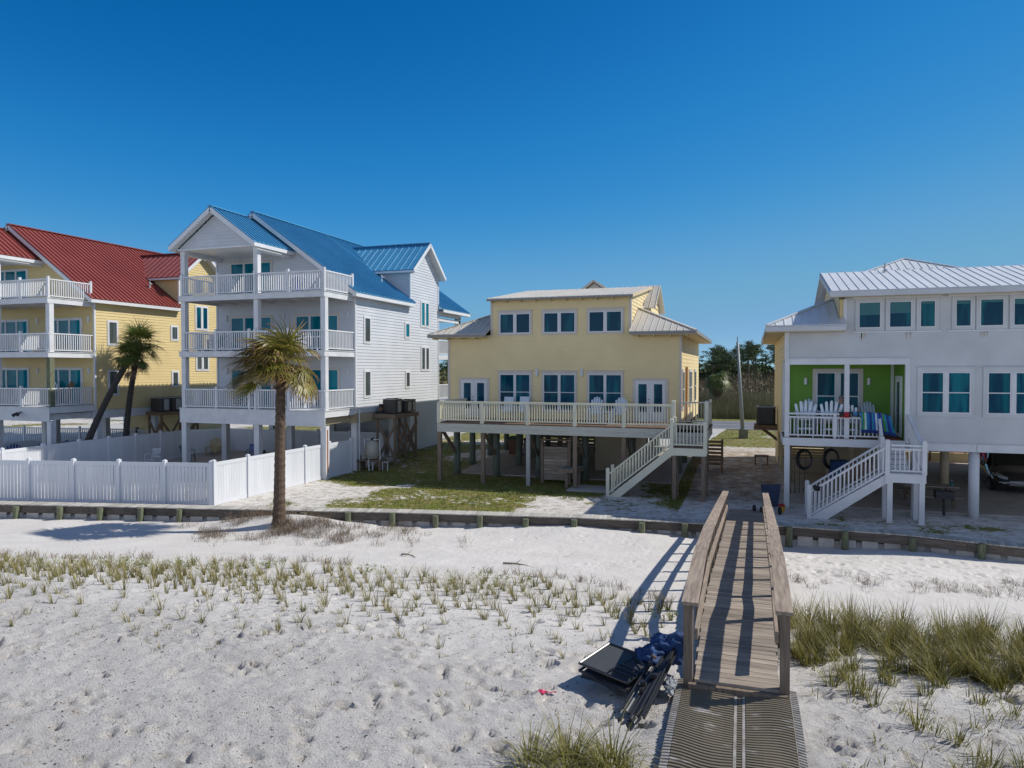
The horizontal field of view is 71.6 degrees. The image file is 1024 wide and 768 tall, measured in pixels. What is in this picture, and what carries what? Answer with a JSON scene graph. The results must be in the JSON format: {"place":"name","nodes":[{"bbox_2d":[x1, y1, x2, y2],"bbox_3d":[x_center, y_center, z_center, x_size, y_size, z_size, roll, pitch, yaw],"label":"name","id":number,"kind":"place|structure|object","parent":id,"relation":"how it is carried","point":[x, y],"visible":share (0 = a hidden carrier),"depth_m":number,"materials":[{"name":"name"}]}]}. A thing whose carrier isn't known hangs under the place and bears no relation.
{"place":"outdoors","nodes":[
{"label":"outdoors","id":0,"kind":"place"},
{"bbox_2d":[5,424,246,436],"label":"driveway","id":1,"kind":"structure","parent":0,"point":[116,426],"depth_m":53.87,"materials":[{"name":"concrete"}]},
{"bbox_2d":[0,547,676,709],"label":"dune grass","id":2,"kind":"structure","parent":0,"point":[154,571],"depth_m":13.81,"materials":[{"name":"plant"}]},
{"bbox_2d":[0,371,1023,767],"bbox_3d":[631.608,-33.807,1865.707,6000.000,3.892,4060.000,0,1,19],"label":"ground","id":3,"kind":"structure","parent":0,"point":[450,725],"depth_m":10.30,"materials":[{"name":"sand"}]},
{"bbox_2d":[4,435,111,449],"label":"patio slab","id":4,"kind":"structure","parent":3,"relation":"on","point":[26,443],"depth_m":46.19,"materials":[{"name":"concrete"}]},
{"bbox_2d":[146,410,198,433],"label":"ac platform","id":5,"kind":"structure","parent":4,"relation":"on","point":[161,422],"depth_m":41.25,"materials":[{"name":"brown wood"}]},
{"bbox_2d":[151,397,170,410],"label":"ac unit","id":6,"kind":"object","parent":5,"relation":"on","point":[160,404],"visible":1,"depth_m":41.19,"materials":[{"name":"grey metal"}]},
{"bbox_2d":[168,396,181,409],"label":"ac unit","id":7,"kind":"object","parent":5,"relation":"on","point":[176,402],"visible":0.74,"depth_m":42.11,"materials":[{"name":"grey metal"}]},
{"bbox_2d":[4,425,166,440],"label":"picket fence","id":8,"kind":"object","parent":3,"relation":"on","point":[138,431],"visible":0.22,"depth_m":47.01,"materials":[{"name":"white plastic"}]},
{"bbox_2d":[84,334,152,440],"bbox_3d":[-20.559,1.022,36.884,2.399,7.443,4.456,0,1,19],"label":"cabbage palm","id":9,"kind":"object","parent":3,"relation":"on","point":[125,363],"visible":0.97,"depth_m":37.10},
{"bbox_2d":[0,223,253,447],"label":"beach house","id":10,"kind":"structure","parent":3,"relation":"on","point":[71,302],"depth_m":39.51,"materials":[{"name":"yellow"}]},
{"bbox_2d":[1,268,28,298],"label":"sliding door","id":11,"kind":"structure","parent":10,"relation":"in","point":[11,274],"depth_m":39.88,"materials":[{"name":"white paint"}]},
{"bbox_2d":[1,319,28,351],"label":"sliding door","id":12,"kind":"structure","parent":10,"relation":"in","point":[8,326],"depth_m":39.94,"materials":[{"name":"white paint"}]},
{"bbox_2d":[2,368,29,402],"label":"sliding door","id":13,"kind":"structure","parent":10,"relation":"in","point":[11,377],"depth_m":40.00,"materials":[{"name":"white paint"}]},
{"bbox_2d":[45,317,82,351],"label":"sliding door","id":14,"kind":"structure","parent":10,"relation":"in","point":[61,325],"depth_m":38.62,"materials":[{"name":"white paint"}]},
{"bbox_2d":[46,368,82,403],"bbox_3d":[-24.472,0.090,38.826,2.650,1.980,0.060,0,1,19],"label":"sliding door","id":15,"kind":"structure","parent":10,"relation":"in","point":[63,376],"depth_m":38.68,"materials":[{"name":"white paint"}]},
{"bbox_2d":[107,320,118,345],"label":"window","id":16,"kind":"structure","parent":10,"relation":"in","point":[112,325],"depth_m":39.13,"materials":[{"name":"white paint"}]},
{"bbox_2d":[107,370,118,395],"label":"window","id":17,"kind":"structure","parent":10,"relation":"in","point":[110,377],"depth_m":39.15,"materials":[{"name":"white paint"}]},
{"bbox_2d":[170,325,178,340],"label":"window","id":18,"kind":"structure","parent":10,"relation":"in","point":[174,329],"depth_m":43.33,"materials":[{"name":"white paint"}]},
{"bbox_2d":[171,371,179,386],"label":"window","id":19,"kind":"structure","parent":10,"relation":"in","point":[174,374],"depth_m":43.40,"materials":[{"name":"white paint"}]},
{"bbox_2d":[195,305,208,330],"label":"window","id":20,"kind":"structure","parent":10,"relation":"in","point":[201,312],"depth_m":45.42,"materials":[{"name":"white paint"}]},
{"bbox_2d":[195,347,208,370],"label":"window","id":21,"kind":"structure","parent":10,"relation":"in","point":[202,364],"depth_m":45.52,"materials":[{"name":"white paint"}]},
{"bbox_2d":[114,317,165,435],"bbox_3d":[-20.401,0.466,38.667,3.065,8.441,2.954,0,1,19],"label":"cabbage palm","id":22,"kind":"object","parent":3,"relation":"on","point":[142,332],"visible":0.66,"depth_m":38.22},
{"bbox_2d":[0,437,352,505],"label":"privacy fence","id":23,"kind":"object","parent":3,"relation":"on","point":[246,476],"visible":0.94,"depth_m":27.05,"materials":[{"name":"white plastic"}]},
{"bbox_2d":[0,428,384,484],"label":"privacy fence","id":24,"kind":"object","parent":3,"relation":"on","point":[135,447],"visible":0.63,"depth_m":38.47,"materials":[{"name":"white plastic"}]},
{"bbox_2d":[82,449,388,487],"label":"patio slab","id":25,"kind":"structure","parent":3,"relation":"on","point":[201,457],"depth_m":39.35,"materials":[{"name":"concrete"}]},
{"bbox_2d":[204,437,221,455],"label":"adirondack chair","id":26,"kind":"object","parent":25,"relation":"on","point":[216,449],"visible":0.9,"depth_m":40.64,"materials":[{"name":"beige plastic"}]},
{"bbox_2d":[218,316,321,527],"bbox_3d":[-8.210,1.351,24.431,3.385,7.460,3.774,0,1,19],"label":"cabbage palm","id":27,"kind":"object","parent":3,"relation":"on","point":[271,352],"visible":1,"depth_m":23.77,"materials":[{"name":"green plant"}]},
{"bbox_2d":[168,205,470,479],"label":"beach house","id":28,"kind":"structure","parent":3,"relation":"on","point":[369,315],"depth_m":35.94,"materials":[{"name":"white"}]},
{"bbox_2d":[229,260,272,293],"bbox_3d":[-13.563,-5.390,36.864,2.700,1.980,0.060,0,1,19],"label":"sliding door","id":29,"kind":"structure","parent":28,"relation":"in","point":[243,267],"depth_m":36.91,"materials":[{"name":"white paint"}]},
{"bbox_2d":[230,315,272,350],"bbox_3d":[-13.563,-2.615,36.923,2.700,1.890,0.060,0,1,19],"label":"sliding door","id":30,"kind":"structure","parent":28,"relation":"in","point":[237,323],"depth_m":37.02,"materials":[{"name":"white paint"}]},
{"bbox_2d":[230,367,273,405],"bbox_3d":[-13.563,0.129,36.981,2.700,1.980,0.060,0,1,19],"label":"sliding door","id":31,"kind":"structure","parent":28,"relation":"in","point":[232,374],"depth_m":37.10,"materials":[{"name":"white paint"}]},
{"bbox_2d":[294,313,339,350],"bbox_3d":[-9.798,-2.589,35.649,2.650,1.890,0.060,0,1,19],"label":"sliding door","id":32,"kind":"structure","parent":28,"relation":"in","point":[311,321],"depth_m":35.67,"materials":[{"name":"white paint"}]},
{"bbox_2d":[295,367,339,406],"bbox_3d":[-9.798,0.156,35.707,2.650,1.980,0.060,0,1,19],"label":"sliding door","id":33,"kind":"structure","parent":28,"relation":"in","point":[334,372],"depth_m":35.46,"materials":[{"name":"white paint"}]},
{"bbox_2d":[363,316,370,343],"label":"window","id":34,"kind":"structure","parent":28,"relation":"in","point":[367,319],"depth_m":36.03,"materials":[{"name":"white paint"}]},
{"bbox_2d":[364,370,371,397],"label":"window","id":35,"kind":"structure","parent":28,"relation":"in","point":[367,373],"depth_m":36.08,"materials":[{"name":"white paint"}]},
{"bbox_2d":[420,301,428,327],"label":"window","id":36,"kind":"structure","parent":28,"relation":"in","point":[424,306],"depth_m":42.27,"materials":[{"name":"white paint"}]},
{"bbox_2d":[421,346,429,370],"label":"window","id":37,"kind":"structure","parent":28,"relation":"in","point":[425,350],"depth_m":42.39,"materials":[{"name":"white paint"}]},
{"bbox_2d":[175,504,472,547],"bbox_3d":[-6.298,4.562,23.148,10.095,0.762,4.709,0,1,-3],"label":"dry brush","id":38,"kind":"object","parent":3,"relation":"on","point":[290,527],"visible":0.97,"depth_m":23.02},
{"bbox_2d":[356,437,387,470],"bbox_3d":[-6.840,3.449,35.267,1.680,1.620,0.929,0,1,19],"label":"pool filter","id":39,"kind":"object","parent":3,"relation":"on","point":[372,450],"visible":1,"depth_m":35.15,"materials":[{"name":"beige plastic"}]},
{"bbox_2d":[374,412,418,465],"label":"ac platform","id":40,"kind":"structure","parent":3,"relation":"on","point":[407,437],"depth_m":36.94,"materials":[{"name":"brown wood"}]},
{"bbox_2d":[383,398,401,412],"bbox_3d":[-6.231,1.120,36.980,0.807,0.758,0.803,0,1,19],"label":"ac unit","id":41,"kind":"object","parent":40,"relation":"on","point":[392,405],"visible":1,"depth_m":36.64,"materials":[{"name":"grey metal"}]},
{"bbox_2d":[402,399,411,411],"bbox_3d":[-5.768,1.151,37.880,0.685,0.658,0.680,0,1,19],"label":"ac unit","id":42,"kind":"object","parent":40,"relation":"on","point":[406,405],"visible":0.67,"depth_m":37.55,"materials":[{"name":"grey metal"}]},
{"bbox_2d":[0,554,1015,642],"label":"beach sprouts","id":43,"kind":"object","parent":3,"relation":"on","point":[529,578],"visible":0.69,"depth_m":16.92,"materials":[{"name":"green plant"}]},
{"bbox_2d":[0,501,1023,561],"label":"sea wall walkway","id":44,"kind":"structure","parent":3,"relation":"on","point":[828,536],"depth_m":24.07,"materials":[{"name":"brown wood"}]},
{"bbox_2d":[0,578,1023,767],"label":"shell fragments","id":45,"kind":"object","parent":3,"relation":"on","point":[326,681],"visible":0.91,"depth_m":8.69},
{"bbox_2d":[0,579,1023,767],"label":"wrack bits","id":46,"kind":"object","parent":3,"relation":"on","point":[304,683],"visible":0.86,"depth_m":8.64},
{"bbox_2d":[1,549,1023,601],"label":"brown sprigs","id":47,"kind":"object","parent":3,"relation":"on","point":[580,577],"visible":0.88,"depth_m":17.03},
{"bbox_2d":[540,439,571,483],"bbox_3d":[2.049,3.490,31.740,1.420,2.080,0.710,0,1,19],"label":"outdoor shower","id":48,"kind":"object","parent":3,"relation":"on","point":[559,457],"visible":0.91,"depth_m":31.46,"materials":[{"name":"grey wood"}]},
{"bbox_2d":[427,280,712,501],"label":"beach house","id":49,"kind":"structure","parent":3,"relation":"on","point":[562,359],"depth_m":33.18,"materials":[{"name":"beige"}]},
{"bbox_2d":[459,378,488,417],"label":"french door","id":50,"kind":"structure","parent":49,"relation":"in","point":[473,389],"depth_m":35.10,"materials":[{"name":"white plastic"}]},
{"bbox_2d":[497,397,513,419],"bbox_3d":[-0.265,1.155,33.745,0.680,1.065,0.816,0,1,19],"label":"rocking chair","id":51,"kind":"object","parent":49,"relation":"on","point":[508,399],"visible":0.55,"depth_m":33.99,"materials":[{"name":"white paint"}]},
{"bbox_2d":[498,371,531,411],"bbox_3d":[0.140,0.345,34.456,1.790,1.985,0.065,0,1,19],"label":"window","id":52,"kind":"structure","parent":49,"relation":"in","point":[516,384],"depth_m":34.43,"materials":[{"name":"glass"}]},
{"bbox_2d":[498,310,532,335],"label":"window","id":53,"kind":"structure","parent":49,"relation":"in","point":[510,322],"depth_m":34.36,"materials":[{"name":"white plastic"}]},
{"bbox_2d":[542,309,576,334],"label":"window","id":54,"kind":"structure","parent":49,"relation":"in","point":[554,321],"depth_m":33.65,"materials":[{"name":"glass"}]},
{"bbox_2d":[542,371,576,412],"bbox_3d":[2.242,0.360,33.744,1.790,1.985,0.065,0,1,19],"label":"window","id":55,"kind":"structure","parent":49,"relation":"in","point":[557,386],"depth_m":33.72,"materials":[{"name":"glass"}]},
{"bbox_2d":[587,397,602,422],"bbox_3d":[3.781,1.150,32.194,0.680,1.140,0.873,0,1,19],"label":"adirondack chair","id":56,"kind":"object","parent":49,"relation":"on","point":[596,400],"visible":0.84,"depth_m":32.38,"materials":[{"name":"white paint"}]},
{"bbox_2d":[586,307,623,333],"bbox_3d":[4.326,-2.935,32.969,1.790,1.205,0.065,0,1,19],"label":"window","id":57,"kind":"structure","parent":49,"relation":"in","point":[599,320],"depth_m":32.94,"materials":[{"name":"glass"}]},
{"bbox_2d":[587,371,623,413],"bbox_3d":[4.326,0.375,33.039,1.790,1.985,0.065,0,1,19],"label":"window","id":58,"kind":"structure","parent":49,"relation":"in","point":[606,385],"depth_m":33.01,"materials":[{"name":"glass"}]},
{"bbox_2d":[612,397,626,422],"bbox_3d":[4.842,1.158,31.835,0.680,1.140,0.873,0,1,19],"label":"adirondack chair","id":59,"kind":"object","parent":49,"relation":"on","point":[619,401],"visible":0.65,"depth_m":32.07,"materials":[{"name":"white paint"}]},
{"bbox_2d":[633,378,667,421],"bbox_3d":[6.297,0.732,32.350,1.600,1.970,0.120,0,1,19],"label":"french door","id":60,"kind":"structure","parent":49,"relation":"in","point":[645,390],"depth_m":32.35,"materials":[{"name":"white plastic"}]},
{"bbox_2d":[688,369,691,406],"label":"window","id":61,"kind":"structure","parent":49,"relation":"in","point":[690,370],"depth_m":36.69,"materials":[{"name":"white plastic"}]},
{"bbox_2d":[480,698,665,767],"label":"grass clump","id":62,"kind":"object","parent":3,"relation":"on","point":[566,755],"visible":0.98,"depth_m":6.75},
{"bbox_2d":[461,441,691,483],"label":"patio slab","id":63,"kind":"structure","parent":3,"relation":"on","point":[661,474],"depth_m":34.50,"materials":[{"name":"concrete"}]},
{"bbox_2d":[507,436,515,454],"bbox_3d":[0.148,3.408,38.882,0.620,1.097,0.720,0,1,19],"label":"wheelie bin","id":64,"kind":"object","parent":63,"relation":"on","point":[512,444],"visible":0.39,"depth_m":38.62,"materials":[{"name":"brown plastic"}]},
{"bbox_2d":[439,370,774,396],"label":"scrub","id":65,"kind":"object","parent":3,"relation":"on","point":[769,383],"visible":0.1,"depth_m":115.14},
{"bbox_2d":[439,358,774,391],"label":"undergrowth","id":66,"kind":"object","parent":3,"relation":"on","point":[762,368],"visible":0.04,"depth_m":142.63,"materials":[{"name":"green plant"}]},
{"bbox_2d":[578,642,656,695],"bbox_3d":[1.284,3.362,8.452,0.767,0.322,0.725,1,2,43],"label":"folded cot","id":67,"kind":"object","parent":3,"relation":"on","point":[616,669],"visible":0.9,"depth_m":8.38,"materials":[{"name":"fabric"}]},
{"bbox_2d":[615,630,693,727],"bbox_3d":[1.581,3.308,8.232,0.648,0.586,1.572,1,1,34],"label":"folded canopy","id":68,"kind":"object","parent":3,"relation":"on","point":[666,650],"visible":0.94,"depth_m":8.19,"materials":[{"name":"grey metal"}]},
{"bbox_2d":[692,439,723,472],"bbox_3d":[9.214,3.521,33.386,1.400,1.950,0.800,0,1,19],"label":"slatted gate screen","id":69,"kind":"object","parent":3,"relation":"on","point":[719,458],"visible":0.49,"depth_m":32.92,"materials":[{"name":"brown wood"}]},
{"bbox_2d":[701,346,723,374],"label":"pine tree","id":70,"kind":"object","parent":3,"relation":"on","point":[715,351],"visible":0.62,"depth_m":133.51,"materials":[{"name":"green plant"}]},
{"bbox_2d":[706,353,726,373],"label":"pine tree","id":71,"kind":"object","parent":3,"relation":"on","point":[717,369],"visible":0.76,"depth_m":129.87,"materials":[{"name":"green plant"}]},
{"bbox_2d":[705,371,731,404],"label":"cabbage palm","id":72,"kind":"object","parent":3,"relation":"on","point":[717,383],"visible":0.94,"depth_m":70.72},
{"bbox_2d":[713,356,735,382],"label":"pine tree","id":73,"kind":"object","parent":3,"relation":"on","point":[726,363],"visible":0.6,"depth_m":127.85,"materials":[{"name":"green plant"}]},
{"bbox_2d":[659,678,808,767],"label":"beach mat","id":74,"kind":"object","parent":3,"relation":"on","point":[703,735],"visible":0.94,"depth_m":7.18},
{"bbox_2d":[698,389,774,419],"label":"marsh reeds","id":75,"kind":"object","parent":3,"relation":"on","point":[726,407],"visible":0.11,"depth_m":68.17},
{"bbox_2d":[682,490,793,702],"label":"boardwalk","id":76,"kind":"structure","parent":3,"relation":"on","point":[737,584],"depth_m":9.92,"materials":[{"name":"grey wood"}]},
{"bbox_2d":[736,337,747,438],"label":"utility pole","id":77,"kind":"object","parent":3,"relation":"on","point":[743,432],"visible":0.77,"depth_m":48.16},
{"bbox_2d":[739,340,761,390],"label":"pine tree","id":78,"kind":"object","parent":3,"relation":"on","point":[750,349],"visible":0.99,"depth_m":122.78,"materials":[{"name":"green plant"}]},
{"bbox_2d":[752,456,781,514],"bbox_3d":[9.008,3.570,25.072,0.910,2.001,0.508,0,1,10],"label":"beach cart","id":79,"kind":"object","parent":3,"relation":"on","point":[773,490],"visible":0.85,"depth_m":24.92,"materials":[{"name":"blue fabric"}]},
{"bbox_2d":[761,258,1023,524],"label":"beach house","id":80,"kind":"structure","parent":3,"relation":"on","point":[926,356],"depth_m":24.79,"materials":[{"name":"grey"}]},
{"bbox_2d":[754,423,777,440],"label":"ac platform","id":81,"kind":"structure","parent":80,"relation":"attached to","point":[764,427],"depth_m":33.34,"materials":[{"name":"brown wood"}]},
{"bbox_2d":[756,405,775,423],"bbox_3d":[12.130,1.464,33.939,0.878,0.858,0.876,0,1,19],"label":"ac unit","id":82,"kind":"object","parent":81,"relation":"on","point":[765,414],"visible":1,"depth_m":33.55,"materials":[{"name":"grey metal"}]},
{"bbox_2d":[796,449,811,469],"bbox_3d":[11.814,2.838,28.731,0.635,1.288,0.135,0,1,19],"label":"hanging hose","id":83,"kind":"object","parent":80,"relation":"hanging from","point":[799,465],"visible":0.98,"depth_m":28.75,"materials":[{"name":"black plastic"}]},
{"bbox_2d":[794,400,816,436],"bbox_3d":[10.862,1.264,26.323,0.780,1.361,0.850,0,1,19],"label":"adirondack chair","id":84,"kind":"object","parent":80,"relation":"on","point":[805,407],"visible":0.86,"depth_m":26.05,"materials":[{"name":"white paint"}]},
{"bbox_2d":[802,399,819,433],"bbox_3d":[11.570,1.247,27.601,0.660,1.340,0.865,0,1,19],"label":"adirondack chair","id":85,"kind":"object","parent":80,"relation":"on","point":[812,400],"visible":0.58,"depth_m":27.81,"materials":[{"name":"white paint"}]},
{"bbox_2d":[819,400,842,437],"bbox_3d":[11.677,1.270,26.047,0.780,1.361,0.850,0,1,19],"label":"adirondack chair","id":86,"kind":"object","parent":80,"relation":"on","point":[831,407],"visible":0.82,"depth_m":25.78,"materials":[{"name":"white paint"}]},
{"bbox_2d":[812,369,862,423],"bbox_3d":[12.689,0.475,27.678,1.800,2.140,0.060,0,1,19],"label":"french door","id":87,"kind":"structure","parent":80,"relation":"in","point":[828,384],"depth_m":27.69,"materials":[{"name":"white paint"}]},
{"bbox_2d":[841,404,859,438],"bbox_3d":[12.346,1.334,25.890,0.640,1.240,0.825,1,1,36],"label":"adirondack chair","id":88,"kind":"object","parent":80,"relation":"on","point":[852,410],"visible":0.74,"depth_m":25.64,"materials":[{"name":"white paint"}]},
{"bbox_2d":[855,299,883,330],"bbox_3d":[12.691,-2.448,25.190,0.920,1.130,0.055,0,1,19],"label":"window","id":89,"kind":"structure","parent":80,"relation":"in","point":[869,313],"depth_m":25.19,"materials":[{"name":"grey"}]},
{"bbox_2d":[860,401,884,435],"bbox_3d":[13.581,1.298,26.853,0.620,1.269,0.840,0,1,4],"label":"adirondack chair","id":90,"kind":"object","parent":80,"relation":"on","point":[869,407],"visible":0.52,"depth_m":27.15,"materials":[{"name":"blue paint"}]},
{"bbox_2d":[860,412,896,436],"bbox_3d":[12.988,1.431,25.164,1.160,0.858,0.193,0,1,19],"label":"beach towel","id":91,"kind":"object","parent":80,"relation":"hanging from","point":[869,421],"visible":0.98,"depth_m":25.12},
{"bbox_2d":[895,376,901,436],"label":"door","id":92,"kind":"structure","parent":80,"relation":"in","point":[898,379],"depth_m":25.95,"materials":[{"name":"white paint"}]},
{"bbox_2d":[885,298,915,330],"bbox_3d":[13.610,-2.441,24.879,0.920,1.130,0.055,0,1,19],"label":"window","id":93,"kind":"structure","parent":80,"relation":"in","point":[900,312],"depth_m":24.87,"materials":[{"name":"grey"}]},
{"bbox_2d":[916,297,938,329],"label":"window","id":94,"kind":"structure","parent":80,"relation":"in","point":[927,308],"depth_m":24.60,"materials":[{"name":"grey"}]},
{"bbox_2d":[916,367,976,416],"bbox_3d":[14.953,0.271,24.476,1.800,1.725,0.065,0,1,19],"label":"window","id":95,"kind":"structure","parent":80,"relation":"in","point":[941,391],"depth_m":24.45,"materials":[{"name":"teal"}]},
{"bbox_2d":[952,296,974,329],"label":"window","id":96,"kind":"structure","parent":80,"relation":"in","point":[963,307],"depth_m":24.26,"materials":[{"name":"grey"}]},
{"bbox_2d":[976,295,1007,328],"bbox_3d":[16.219,-2.422,23.996,0.910,1.130,0.055,0,1,19],"label":"window","id":97,"kind":"structure","parent":80,"relation":"in","point":[991,311],"depth_m":23.99,"materials":[{"name":"teal"}]},
{"bbox_2d":[982,367,1023,417],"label":"window","id":98,"kind":"structure","parent":80,"relation":"in","point":[1003,387],"depth_m":23.93,"materials":[{"name":"teal"}]},
{"bbox_2d":[1009,295,1023,328],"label":"window","id":99,"kind":"structure","parent":80,"relation":"in","point":[1016,314],"depth_m":23.76,"materials":[{"name":"grey"}]},
{"bbox_2d":[768,583,1023,767],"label":"sea oats","id":100,"kind":"object","parent":3,"relation":"on","point":[971,643],"visible":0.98,"depth_m":9.47,"materials":[{"name":"plant"}]},
{"bbox_2d":[780,456,1023,517],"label":"patio slab","id":101,"kind":"structure","parent":3,"relation":"on","point":[1004,503],"depth_m":27.71,"materials":[{"name":"concrete"}]},
{"bbox_2d":[829,459,876,493],"bbox_3d":[13.768,3.784,28.755,1.700,1.420,0.660,0,1,19],"label":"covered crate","id":102,"kind":"object","parent":101,"relation":"on","point":[835,464],"visible":0.36,"depth_m":28.56,"materials":[{"name":"blue fabric"}]},
{"bbox_2d":[896,483,963,508],"bbox_3d":[15.506,4.130,26.411,1.800,0.774,1.700,0,1,16],"label":"picnic table","id":103,"kind":"object","parent":101,"relation":"on","point":[935,485],"visible":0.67,"depth_m":26.23,"materials":[{"name":"brown wood"}]},
{"bbox_2d":[979,452,1023,490],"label":"parked car","id":104,"kind":"object","parent":101,"relation":"on","point":[1003,471],"visible":0.63,"depth_m":28.56,"materials":[{"name":"black paint"}]},
{"bbox_2d":[933,490,954,515],"bbox_3d":[15.040,4.249,24.723,0.560,1.060,0.400,0,1,19],"label":"park grill","id":105,"kind":"object","parent":3,"relation":"on","point":[944,494],"visible":0.93,"depth_m":24.59,"materials":[{"name":"black metal"}]},
{"bbox_2d":[0,0,1023,369],"label":"sky","id":106,"kind":"structure","parent":0,"point":[725,156],"materials":[{"name":"blue"}]},
{"bbox_2d":[272,430,848,526],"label":"lawn grass","id":107,"kind":"structure","parent":0,"point":[482,493],"depth_m":29.71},
{"bbox_2d":[567,484,618,492],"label":"path","id":108,"kind":"structure","parent":0,"point":[591,488],"depth_m":30.13,"materials":[{"name":"concrete"}]},
{"bbox_2d":[558,466,584,487],"bbox_3d":[2.563,4.052,30.742,0.681,0.900,1.261,1,1,31],"label":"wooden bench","id":109,"kind":"object","parent":108,"relation":"on","point":[567,470],"visible":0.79,"depth_m":30.36,"materials":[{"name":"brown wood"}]},
{"bbox_2d":[441,420,774,430],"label":"road","id":110,"kind":"structure","parent":0,"point":[748,425],"depth_m":58.70,"materials":[{"name":"asphalt"}]},
{"bbox_2d":[648,429,725,444],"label":"driveway","id":111,"kind":"structure","parent":0,"point":[717,431],"depth_m":49.82,"materials":[{"name":"concrete"}]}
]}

